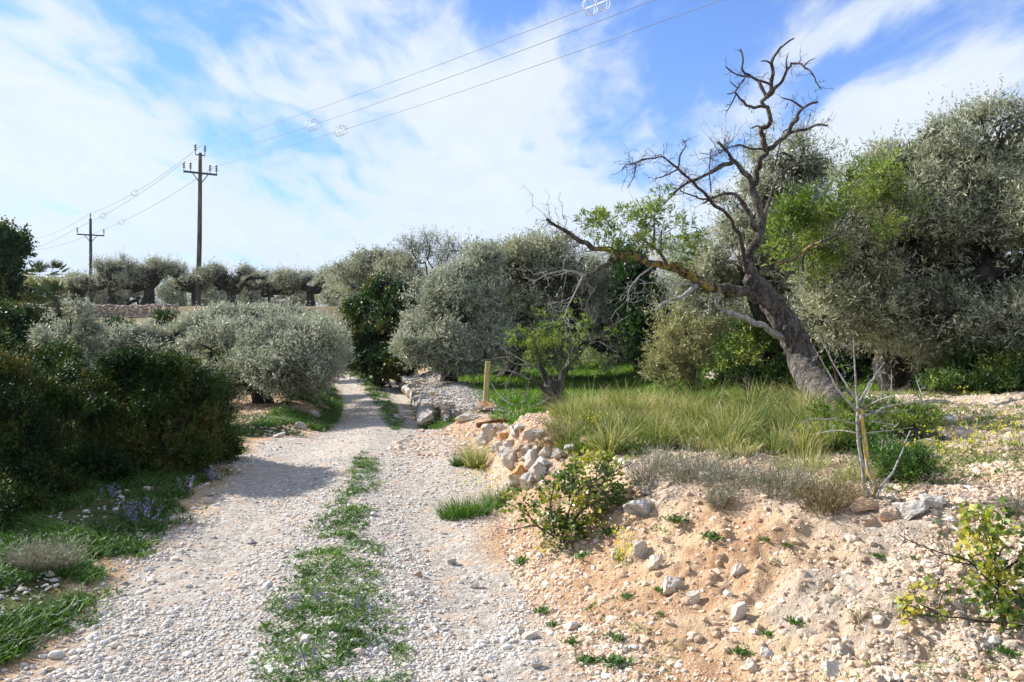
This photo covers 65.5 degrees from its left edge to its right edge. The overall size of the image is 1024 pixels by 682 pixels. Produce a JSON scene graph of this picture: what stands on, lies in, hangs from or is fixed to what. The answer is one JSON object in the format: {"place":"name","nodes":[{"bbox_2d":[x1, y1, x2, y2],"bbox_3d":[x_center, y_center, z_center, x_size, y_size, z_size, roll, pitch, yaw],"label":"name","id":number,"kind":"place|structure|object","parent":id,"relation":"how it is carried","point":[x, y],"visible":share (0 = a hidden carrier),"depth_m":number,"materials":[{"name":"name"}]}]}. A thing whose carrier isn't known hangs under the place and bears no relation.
{"place":"outdoors","nodes":[
{"label":"outdoors","id":0,"kind":"place"},
{"bbox_2d":[38,364,588,681],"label":"track","id":1,"kind":"structure","parent":0,"point":[473,550],"depth_m":5.57,"materials":[{"name":"grey gravel"}]},
{"bbox_2d":[240,367,417,681],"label":"median weeds","id":2,"kind":"object","parent":1,"relation":"on","point":[356,604],"visible":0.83,"depth_m":4.46,"materials":[{"name":"green plant"}]},
{"bbox_2d":[426,491,498,520],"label":"grass tuft","id":3,"kind":"object","parent":1,"relation":"on","point":[458,511],"visible":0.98,"depth_m":6.63,"materials":[{"name":"green plant"}]},
{"bbox_2d":[448,436,494,467],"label":"grass tuft","id":4,"kind":"object","parent":1,"relation":"on","point":[472,460],"visible":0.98,"depth_m":8.73,"materials":[{"name":"green plant"}]},
{"bbox_2d":[475,479,518,508],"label":"grass tuft","id":5,"kind":"object","parent":1,"relation":"on","point":[499,497],"visible":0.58,"depth_m":6.95,"materials":[{"name":"green plant"}]},
{"bbox_2d":[0,370,1023,681],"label":"gravel","id":6,"kind":"structure","parent":1,"relation":"on","point":[460,396],"depth_m":4.33,"materials":[{"name":"beige gravel"}]},
{"bbox_2d":[598,652,636,667],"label":"weed","id":7,"kind":"object","parent":6,"relation":"on","point":[613,659],"visible":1,"depth_m":3.68,"materials":[{"name":"green plant"}]},
{"bbox_2d":[0,296,1023,681],"bbox_3d":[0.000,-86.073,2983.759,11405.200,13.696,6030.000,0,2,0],"label":"ground","id":8,"kind":"structure","parent":0,"point":[748,504],"depth_m":4.33,"materials":[{"name":"soil"}]},
{"bbox_2d":[0,215,39,307],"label":"broadleaf tree","id":9,"kind":"object","parent":8,"relation":"on","point":[16,248],"visible":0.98,"depth_m":39.30,"materials":[{"name":"green plant"}]},
{"bbox_2d":[0,295,64,363],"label":"dark bush","id":10,"kind":"object","parent":8,"relation":"on","point":[15,316],"visible":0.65,"depth_m":23.15,"materials":[{"name":"green plant"}]},
{"bbox_2d":[21,260,58,278],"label":"palm","id":11,"kind":"object","parent":8,"relation":"on","point":[37,265],"visible":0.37,"depth_m":84.17,"materials":[{"name":"green plant"}]},
{"bbox_2d":[17,271,70,307],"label":"olive bush","id":12,"kind":"object","parent":8,"relation":"on","point":[25,297],"visible":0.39,"depth_m":42.64,"materials":[{"name":"green plant"}]},
{"bbox_2d":[0,324,93,417],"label":"evergreen shrub","id":13,"kind":"object","parent":8,"relation":"on","point":[61,349],"visible":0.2,"depth_m":10.69,"materials":[{"name":"green plant"}]},
{"bbox_2d":[0,529,94,572],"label":"cushion shrub","id":14,"kind":"object","parent":8,"relation":"on","point":[35,557],"visible":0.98,"depth_m":4.97,"materials":[{"name":"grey plant"}]},
{"bbox_2d":[34,258,70,279],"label":"palm","id":15,"kind":"object","parent":8,"relation":"on","point":[54,263],"visible":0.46,"depth_m":84.75,"materials":[{"name":"green plant"}]},
{"bbox_2d":[0,338,110,532],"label":"evergreen shrub","id":16,"kind":"object","parent":8,"relation":"on","point":[28,479],"visible":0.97,"depth_m":6.76,"materials":[{"name":"green plant"}]},
{"bbox_2d":[34,278,79,341],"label":"palm","id":17,"kind":"object","parent":8,"relation":"on","point":[48,289],"visible":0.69,"depth_m":33.86,"materials":[{"name":"green plant"}]},
{"bbox_2d":[25,293,114,379],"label":"olive tree","id":18,"kind":"object","parent":8,"relation":"on","point":[81,327],"visible":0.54,"depth_m":16.93,"materials":[{"name":"green plant"}]},
{"bbox_2d":[41,267,105,305],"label":"olive tree","id":19,"kind":"object","parent":8,"relation":"on","point":[80,291],"visible":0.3,"depth_m":59.24,"materials":[{"name":"green plant"}]},
{"bbox_2d":[76,213,104,299],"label":"utility pole","id":20,"kind":"object","parent":8,"relation":"on","point":[90,234],"visible":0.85,"depth_m":74.67,"materials":[{"name":"brown wood"}]},
{"bbox_2d":[60,276,121,306],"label":"olive tree","id":21,"kind":"object","parent":8,"relation":"on","point":[89,294],"visible":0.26,"depth_m":69.45,"materials":[{"name":"green plant"}]},
{"bbox_2d":[65,248,148,306],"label":"olive tree","id":22,"kind":"object","parent":8,"relation":"on","point":[104,270],"visible":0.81,"depth_m":53.32,"materials":[{"name":"green plant"}]},
{"bbox_2d":[100,314,139,328],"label":"dark bush","id":23,"kind":"object","parent":8,"relation":"on","point":[117,318],"visible":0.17,"depth_m":32.61,"materials":[{"name":"green plant"}]},
{"bbox_2d":[94,289,158,305],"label":"olive tree","id":24,"kind":"object","parent":8,"relation":"on","point":[126,298],"visible":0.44,"depth_m":69.51,"materials":[{"name":"green plant"}]},
{"bbox_2d":[86,303,179,317],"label":"dry stone wall","id":25,"kind":"structure","parent":8,"relation":"on","point":[112,311],"depth_m":43.64,"materials":[{"name":"grey stone"}]},
{"bbox_2d":[93,252,191,304],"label":"olive tree","id":26,"kind":"object","parent":8,"relation":"on","point":[158,271],"visible":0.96,"depth_m":53.17,"materials":[{"name":"green plant"}]},
{"bbox_2d":[36,340,255,484],"bbox_3d":[-3.893,0.785,8.483,1.975,1.658,2.819,1,2,20],"label":"evergreen shrub","id":27,"kind":"object","parent":8,"relation":"on","point":[149,409],"visible":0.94,"depth_m":8.20,"materials":[{"name":"green plant"}]},
{"bbox_2d":[151,303,177,331],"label":"dark bush","id":28,"kind":"object","parent":8,"relation":"on","point":[161,313],"visible":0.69,"depth_m":32.80,"materials":[{"name":"green plant"}]},
{"bbox_2d":[155,278,190,306],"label":"olive tree","id":29,"kind":"object","parent":8,"relation":"on","point":[167,293],"visible":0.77,"depth_m":70.73,"materials":[{"name":"green plant"}]},
{"bbox_2d":[87,296,278,373],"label":"olive tree","id":30,"kind":"object","parent":8,"relation":"on","point":[150,334],"visible":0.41,"depth_m":20.39,"materials":[{"name":"green plant"}]},
{"bbox_2d":[168,262,222,305],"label":"olive tree","id":31,"kind":"object","parent":8,"relation":"on","point":[180,283],"visible":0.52,"depth_m":56.47,"materials":[{"name":"green plant"}]},
{"bbox_2d":[182,144,217,305],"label":"utility pole","id":32,"kind":"object","parent":8,"relation":"on","point":[199,249],"visible":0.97,"depth_m":51.71,"materials":[{"name":"brown wood"}]},
{"bbox_2d":[203,9,583,145],"bbox_3d":[-3.765,-10.347,29.714,0.015,3.326,54.926,-1,2,-37],"label":"power wire","id":33,"kind":"object","parent":32,"relation":"attached to","point":[420,71],"visible":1,"depth_m":28.60,"materials":[{"name":"metal"}]},
{"bbox_2d":[187,0,653,161],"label":"power wire","id":34,"kind":"object","parent":32,"relation":"attached to","point":[460,73],"visible":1,"depth_m":24.82,"materials":[{"name":"metal"}]},
{"bbox_2d":[216,0,720,165],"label":"power wire","id":35,"kind":"object","parent":32,"relation":"attached to","point":[508,75],"visible":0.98,"depth_m":25.82,"materials":[{"name":"metal"}]},
{"bbox_2d":[184,270,234,305],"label":"olive tree","id":36,"kind":"object","parent":8,"relation":"on","point":[215,295],"visible":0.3,"depth_m":65.77,"materials":[{"name":"green plant"}]},
{"bbox_2d":[200,341,250,426],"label":"evergreen shrub","id":37,"kind":"object","parent":8,"relation":"on","point":[235,392],"visible":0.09,"depth_m":12.40,"materials":[{"name":"green plant"}]},
{"bbox_2d":[0,379,459,665],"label":"verge weeds","id":38,"kind":"object","parent":8,"relation":"on","point":[13,631],"visible":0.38,"depth_m":5.76,"materials":[{"name":"green plant"}]},
{"bbox_2d":[188,254,282,304],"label":"olive tree","id":39,"kind":"object","parent":8,"relation":"on","point":[215,275],"visible":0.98,"depth_m":51.55,"materials":[{"name":"green plant"}]},
{"bbox_2d":[236,273,266,305],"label":"olive tree","id":40,"kind":"object","parent":8,"relation":"on","point":[243,295],"visible":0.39,"depth_m":70.16,"materials":[{"name":"green plant"}]},
{"bbox_2d":[172,299,364,408],"bbox_3d":[-4.941,0.228,16.941,3.889,2.288,7.071,0,2,0],"label":"olive tree","id":41,"kind":"object","parent":8,"relation":"on","point":[282,353],"visible":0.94,"depth_m":14.97,"materials":[{"name":"green plant"}]},
{"bbox_2d":[237,262,317,305],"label":"olive tree","id":42,"kind":"object","parent":8,"relation":"on","point":[269,294],"visible":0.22,"depth_m":57.83,"materials":[{"name":"green plant"}]},
{"bbox_2d":[249,291,334,322],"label":"olive tree","id":43,"kind":"object","parent":8,"relation":"on","point":[292,308],"visible":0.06,"depth_m":26.82,"materials":[{"name":"green plant"}]},
{"bbox_2d":[267,284,319,305],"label":"olive tree","id":44,"kind":"object","parent":8,"relation":"on","point":[299,296],"visible":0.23,"depth_m":68.54,"materials":[{"name":"green plant"}]},
{"bbox_2d":[269,254,334,305],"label":"olive tree","id":45,"kind":"object","parent":8,"relation":"on","point":[289,279],"visible":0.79,"depth_m":53.53,"materials":[{"name":"green plant"}]},
{"bbox_2d":[304,260,341,305],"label":"olive tree","id":46,"kind":"object","parent":8,"relation":"on","point":[318,276],"visible":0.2,"depth_m":60.16,"materials":[{"name":"green plant"}]},
{"bbox_2d":[315,252,363,305],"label":"olive tree","id":47,"kind":"object","parent":8,"relation":"on","point":[331,289],"visible":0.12,"depth_m":50.39,"materials":[{"name":"green plant"}]},
{"bbox_2d":[336,268,422,387],"bbox_3d":[-3.841,-0.363,23.241,3.081,3.616,3.610,0,2,0],"label":"carob bush","id":48,"kind":"object","parent":8,"relation":"on","point":[376,361],"visible":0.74,"depth_m":22.96,"materials":[{"name":"green plant"}]},
{"bbox_2d":[324,238,436,323],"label":"olive tree","id":49,"kind":"object","parent":8,"relation":"on","point":[371,262],"visible":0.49,"depth_m":32.43,"materials":[{"name":"green plant"}]},
{"bbox_2d":[397,374,451,424],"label":"dry stone wall","id":50,"kind":"structure","parent":8,"relation":"on","point":[425,396],"depth_m":14.93,"materials":[{"name":"grey stone"}]},
{"bbox_2d":[388,224,469,364],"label":"olive tree","id":51,"kind":"object","parent":8,"relation":"on","point":[429,254],"visible":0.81,"depth_m":26.82,"materials":[{"name":"green plant"}]},
{"bbox_2d":[383,227,526,386],"bbox_3d":[-1.388,-0.831,19.293,3.626,4.096,2.716,-1,2,-29],"label":"olive tree","id":52,"kind":"object","parent":8,"relation":"on","point":[461,294],"visible":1,"depth_m":18.95,"materials":[{"name":"green plant"}]},
{"bbox_2d":[455,413,475,422],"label":"stone","id":53,"kind":"object","parent":8,"relation":"on","point":[466,417],"visible":0.93,"depth_m":12.85,"materials":[{"name":"stone"}]},
{"bbox_2d":[483,361,490,401],"bbox_3d":[-0.466,0.879,14.637,0.156,1.006,0.104,0,2,0],"label":"wooden post","id":54,"kind":"object","parent":8,"relation":"on","point":[486,382],"visible":0.85,"depth_m":14.58,"materials":[{"name":"yellow wood"}]},
{"bbox_2d":[27,265,1011,306],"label":"wood","id":55,"kind":"object","parent":8,"relation":"on","point":[307,284],"visible":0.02,"depth_m":96.28,"materials":[{"name":"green plant"}]},
{"bbox_2d":[476,423,587,489],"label":"stone wall","id":56,"kind":"structure","parent":8,"relation":"on","point":[536,464],"depth_m":7.41,"materials":[{"name":"grey stone"}]},
{"bbox_2d":[445,218,655,377],"bbox_3d":[0.990,-1.016,21.096,6.067,4.549,3.832,0,2,0],"label":"olive tree","id":57,"kind":"object","parent":8,"relation":"on","point":[540,252],"visible":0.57,"depth_m":20.79,"materials":[{"name":"green plant"}]},
{"bbox_2d":[472,283,628,407],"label":"almond tree","id":58,"kind":"object","parent":8,"relation":"on","point":[552,386],"visible":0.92,"depth_m":13.69,"materials":[{"name":"green plant"}]},
{"bbox_2d":[520,414,594,453],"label":"cushion shrub","id":59,"kind":"object","parent":8,"relation":"on","point":[546,436],"visible":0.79,"depth_m":7.12,"materials":[{"name":"brown plant"}]},
{"bbox_2d":[488,446,638,553],"bbox_3d":[0.441,1.064,5.402,1.051,0.691,0.760,-1,2,-40],"label":"round leaved shrub","id":60,"kind":"object","parent":8,"relation":"on","point":[588,488],"visible":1,"depth_m":5.38,"materials":[{"name":"green plant"}]},
{"bbox_2d":[470,234,673,364],"bbox_3d":[2.073,-1.319,26.398,7.429,4.618,4.442,1,2,31],"label":"olive tree","id":61,"kind":"object","parent":8,"relation":"on","point":[622,356],"depth_m":25.41,"materials":[{"name":"green plant"}]},
{"bbox_2d":[622,499,651,515],"bbox_3d":[0.826,1.098,5.213,0.199,0.128,0.143,0,2,0],"label":"stone","id":62,"kind":"object","parent":8,"relation":"on","point":[643,507],"visible":0.84,"depth_m":5.18,"materials":[{"name":"grey stone"}]},
{"bbox_2d":[630,540,647,557],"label":"stone","id":63,"kind":"object","parent":8,"relation":"on","point":[640,549],"visible":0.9,"depth_m":4.74,"materials":[{"name":"stone"}]},
{"bbox_2d":[604,242,679,379],"bbox_3d":[3.171,-0.771,19.334,1.699,3.562,2.600,-1,2,-26],"label":"ivy mass","id":64,"kind":"object","parent":8,"relation":"on","point":[634,325],"visible":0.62,"depth_m":18.99,"materials":[{"name":"green plant"}]},
{"bbox_2d":[616,434,688,489],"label":"cushion shrub","id":65,"kind":"object","parent":8,"relation":"on","point":[649,468],"visible":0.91,"depth_m":5.64,"materials":[{"name":"grey plant"}]},
{"bbox_2d":[647,553,662,570],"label":"stone","id":66,"kind":"object","parent":8,"relation":"on","point":[654,562],"visible":0.99,"depth_m":4.50,"materials":[{"name":"stone"}]},
{"bbox_2d":[663,575,684,594],"bbox_3d":[0.858,1.308,4.261,0.113,0.099,0.082,1,2,32],"label":"stone","id":67,"kind":"object","parent":8,"relation":"on","point":[667,589],"visible":0.98,"depth_m":4.25,"materials":[{"name":"stone"}]},
{"bbox_2d":[658,513,689,524],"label":"weed","id":68,"kind":"object","parent":8,"relation":"on","point":[676,519],"visible":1,"depth_m":4.92,"materials":[{"name":"green plant"}]},
{"bbox_2d":[647,439,735,485],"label":"cushion shrub","id":69,"kind":"object","parent":8,"relation":"on","point":[683,473],"visible":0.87,"depth_m":5.38,"materials":[{"name":"grey plant"}]},
{"bbox_2d":[633,291,752,393],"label":"wild olive","id":70,"kind":"object","parent":8,"relation":"on","point":[680,366],"visible":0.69,"depth_m":15.08,"materials":[{"name":"green plant"}]},
{"bbox_2d":[686,590,699,604],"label":"stone","id":71,"kind":"object","parent":8,"relation":"on","point":[693,597],"visible":1,"depth_m":4.11,"materials":[{"name":"stone"}]},
{"bbox_2d":[523,374,874,466],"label":"tall grass","id":72,"kind":"structure","parent":8,"relation":"on","point":[733,419],"depth_m":6.91,"materials":[{"name":"green plant"}]},
{"bbox_2d":[649,272,753,362],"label":"olive tree","id":73,"kind":"object","parent":8,"relation":"on","point":[741,310],"visible":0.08,"depth_m":21.64,"materials":[{"name":"green plant"}]},
{"bbox_2d":[697,478,742,511],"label":"cushion shrub","id":74,"kind":"object","parent":8,"relation":"on","point":[725,498],"visible":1,"depth_m":4.88,"materials":[{"name":"grey plant"}]},
{"bbox_2d":[499,38,950,441],"bbox_3d":[1.979,-1.104,7.786,4.202,4.265,3.383,0,2,0],"label":"almond tree","id":75,"kind":"object","parent":8,"relation":"on","point":[791,334],"visible":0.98,"depth_m":8.43,"materials":[{"name":"brown plant"}]},
{"bbox_2d":[678,440,788,494],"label":"cushion shrub","id":76,"kind":"object","parent":8,"relation":"on","point":[728,474],"visible":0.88,"depth_m":5.13,"materials":[{"name":"grey plant"}]},
{"bbox_2d":[731,601,747,621],"bbox_3d":[1.113,1.329,3.902,0.090,0.101,0.082,0,2,0],"label":"stone","id":77,"kind":"object","parent":8,"relation":"on","point":[738,610],"visible":1,"depth_m":3.88,"materials":[{"name":"stone"}]},
{"bbox_2d":[456,385,1023,681],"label":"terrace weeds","id":78,"kind":"object","parent":8,"relation":"on","point":[987,459],"visible":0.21,"depth_m":5.40,"materials":[{"name":"green plant"}]},
{"bbox_2d":[744,657,757,672],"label":"stone","id":79,"kind":"object","parent":8,"relation":"on","point":[750,665],"visible":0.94,"depth_m":3.49,"materials":[{"name":"stone"}]},
{"bbox_2d":[692,314,814,393],"bbox_3d":[4.046,0.254,13.009,1.641,1.600,2.068,1,2,40],"label":"green bush","id":80,"kind":"object","parent":8,"relation":"on","point":[756,342],"visible":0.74,"depth_m":12.54,"materials":[{"name":"green plant"}]},
{"bbox_2d":[659,87,857,390],"bbox_3d":[4.174,-1.544,13.408,3.207,5.162,2.388,0,2,0],"label":"olive tree","id":81,"kind":"object","parent":8,"relation":"on","point":[710,264],"visible":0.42,"depth_m":13.18,"materials":[{"name":"green plant"}]},
{"bbox_2d":[733,449,829,499],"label":"cushion shrub","id":82,"kind":"object","parent":8,"relation":"on","point":[767,480],"visible":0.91,"depth_m":4.88,"materials":[{"name":"grey plant"}]},
{"bbox_2d":[758,441,844,474],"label":"grass tuft","id":83,"kind":"object","parent":8,"relation":"on","point":[809,459],"visible":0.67,"depth_m":5.44,"materials":[{"name":"plant"}]},
{"bbox_2d":[819,661,840,677],"bbox_3d":[1.350,1.381,3.356,0.094,0.069,0.092,-1,2,-34],"label":"stone","id":84,"kind":"object","parent":8,"relation":"on","point":[832,667],"visible":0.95,"depth_m":3.34,"materials":[{"name":"stone"}]},
{"bbox_2d":[769,458,890,516],"bbox_3d":[1.816,0.840,4.572,0.632,0.313,0.628,1,2,38],"label":"cushion shrub","id":85,"kind":"object","parent":8,"relation":"on","point":[834,500],"visible":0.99,"depth_m":4.54,"materials":[{"name":"brown plant"}]},
{"bbox_2d":[749,140,938,383],"bbox_3d":[4.215,-0.733,10.095,2.656,3.449,1.882,-1,2,-35],"label":"almond tree","id":86,"kind":"object","parent":8,"relation":"on","point":[796,211],"visible":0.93,"depth_m":9.79,"materials":[{"name":"green plant"}]},
{"bbox_2d":[822,457,887,483],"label":"grass tuft","id":87,"kind":"object","parent":8,"relation":"on","point":[851,473],"visible":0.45,"depth_m":4.95,"materials":[{"name":"plant"}]},
{"bbox_2d":[850,496,879,512],"bbox_3d":[1.956,0.922,4.447,0.152,0.115,0.115,0,2,0],"label":"stone","id":88,"kind":"object","parent":8,"relation":"on","point":[859,506],"visible":0.98,"depth_m":4.42,"materials":[{"name":"stone"}]},
{"bbox_2d":[792,280,943,384],"bbox_3d":[6.237,-0.318,13.068,3.394,2.233,2.191,-1,2,-28],"label":"green bush","id":89,"kind":"object","parent":8,"relation":"on","point":[867,361],"visible":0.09,"depth_m":12.67,"materials":[{"name":"green plant"}]},
{"bbox_2d":[859,514,876,526],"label":"stone","id":90,"kind":"object","parent":8,"relation":"on","point":[867,520],"visible":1,"depth_m":4.31,"materials":[{"name":"stone"}]},
{"bbox_2d":[800,334,945,498],"bbox_3d":[2.096,0.435,4.562,1.071,0.948,0.536,0,2,0],"label":"almond sapling","id":91,"kind":"object","parent":8,"relation":"on","point":[860,415],"visible":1,"depth_m":4.52,"materials":[{"name":"plant"}]},
{"bbox_2d":[805,379,957,452],"bbox_3d":[2.772,0.604,6.256,1.467,0.601,0.868,-1,2,-37],"label":"green shrub","id":92,"kind":"object","parent":8,"relation":"on","point":[935,416],"visible":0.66,"depth_m":6.26,"materials":[{"name":"green plant"}]},
{"bbox_2d":[879,506,899,521],"bbox_3d":[2.050,0.938,4.317,0.110,0.090,0.095,1,2,27],"label":"stone","id":93,"kind":"object","parent":8,"relation":"on","point":[893,512],"visible":0.95,"depth_m":4.29,"materials":[{"name":"stone"}]},
{"bbox_2d":[833,423,954,483],"bbox_3d":[2.373,0.720,5.023,0.664,0.428,0.772,0,2,0],"label":"green shrub","id":94,"kind":"object","parent":8,"relation":"on","point":[913,464],"visible":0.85,"depth_m":4.87,"materials":[{"name":"green plant"}]},
{"bbox_2d":[777,73,1023,391],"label":"olive tree","id":95,"kind":"object","parent":8,"relation":"on","point":[903,308],"visible":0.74,"depth_m":10.34,"materials":[{"name":"green plant"}]},
{"bbox_2d":[893,500,929,519],"bbox_3d":[2.146,0.914,4.266,0.165,0.118,0.120,0,2,0],"label":"stone","id":96,"kind":"object","parent":8,"relation":"on","point":[908,510],"visible":0.97,"depth_m":4.25,"materials":[{"name":"grey stone"}]},
{"bbox_2d":[895,573,968,634],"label":"glossy sprig","id":97,"kind":"object","parent":8,"relation":"on","point":[901,603],"visible":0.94,"depth_m":3.53,"materials":[{"name":"yellow plant"}]},
{"bbox_2d":[919,493,946,507],"bbox_3d":[2.273,0.871,4.309,0.131,0.086,0.102,0,2,0],"label":"stone","id":98,"kind":"object","parent":8,"relation":"on","point":[932,501],"visible":0.9,"depth_m":4.28,"materials":[{"name":"stone"}]},
{"bbox_2d":[882,495,1023,631],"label":"glossy shrub","id":99,"kind":"object","parent":8,"relation":"on","point":[1001,606],"visible":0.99,"depth_m":3.33,"materials":[{"name":"green plant"}]},
{"bbox_2d":[904,332,1023,395],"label":"green bush","id":100,"kind":"object","parent":8,"relation":"on","point":[997,372],"visible":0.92,"depth_m":9.47,"materials":[{"name":"green plant"}]},
{"bbox_2d":[941,167,1023,367],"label":"olive tree","id":101,"kind":"object","parent":8,"relation":"on","point":[1009,302],"visible":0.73,"depth_m":9.80,"materials":[{"name":"green plant"}]},
{"bbox_2d":[985,644,1023,659],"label":"weed","id":102,"kind":"object","parent":8,"relation":"on","point":[1005,651],"visible":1,"depth_m":3.21,"materials":[{"name":"green plant"}]},
{"bbox_2d":[987,483,1023,515],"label":"cushion shrub","id":103,"kind":"object","parent":8,"relation":"on","point":[1019,507],"visible":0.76,"depth_m":4.18,"materials":[{"name":"grey plant"}]},
{"bbox_2d":[0,0,1023,306],"label":"sky","id":104,"kind":"structure","parent":0,"point":[100,99],"materials":[{"name":"blue"}]},
{"bbox_2d":[512,224,785,294],"bbox_3d":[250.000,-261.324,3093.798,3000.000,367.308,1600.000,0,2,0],"label":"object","id":105,"kind":"structure","parent":0,"point":[665,256],"depth_m":2739.53,"materials":[{"name":"green plant"}]},
{"bbox_2d":[431,351,930,425],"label":"lawn grass","id":106,"kind":"structure","parent":0,"point":[533,393],"depth_m":17.41,"materials":[{"name":"green plant"}]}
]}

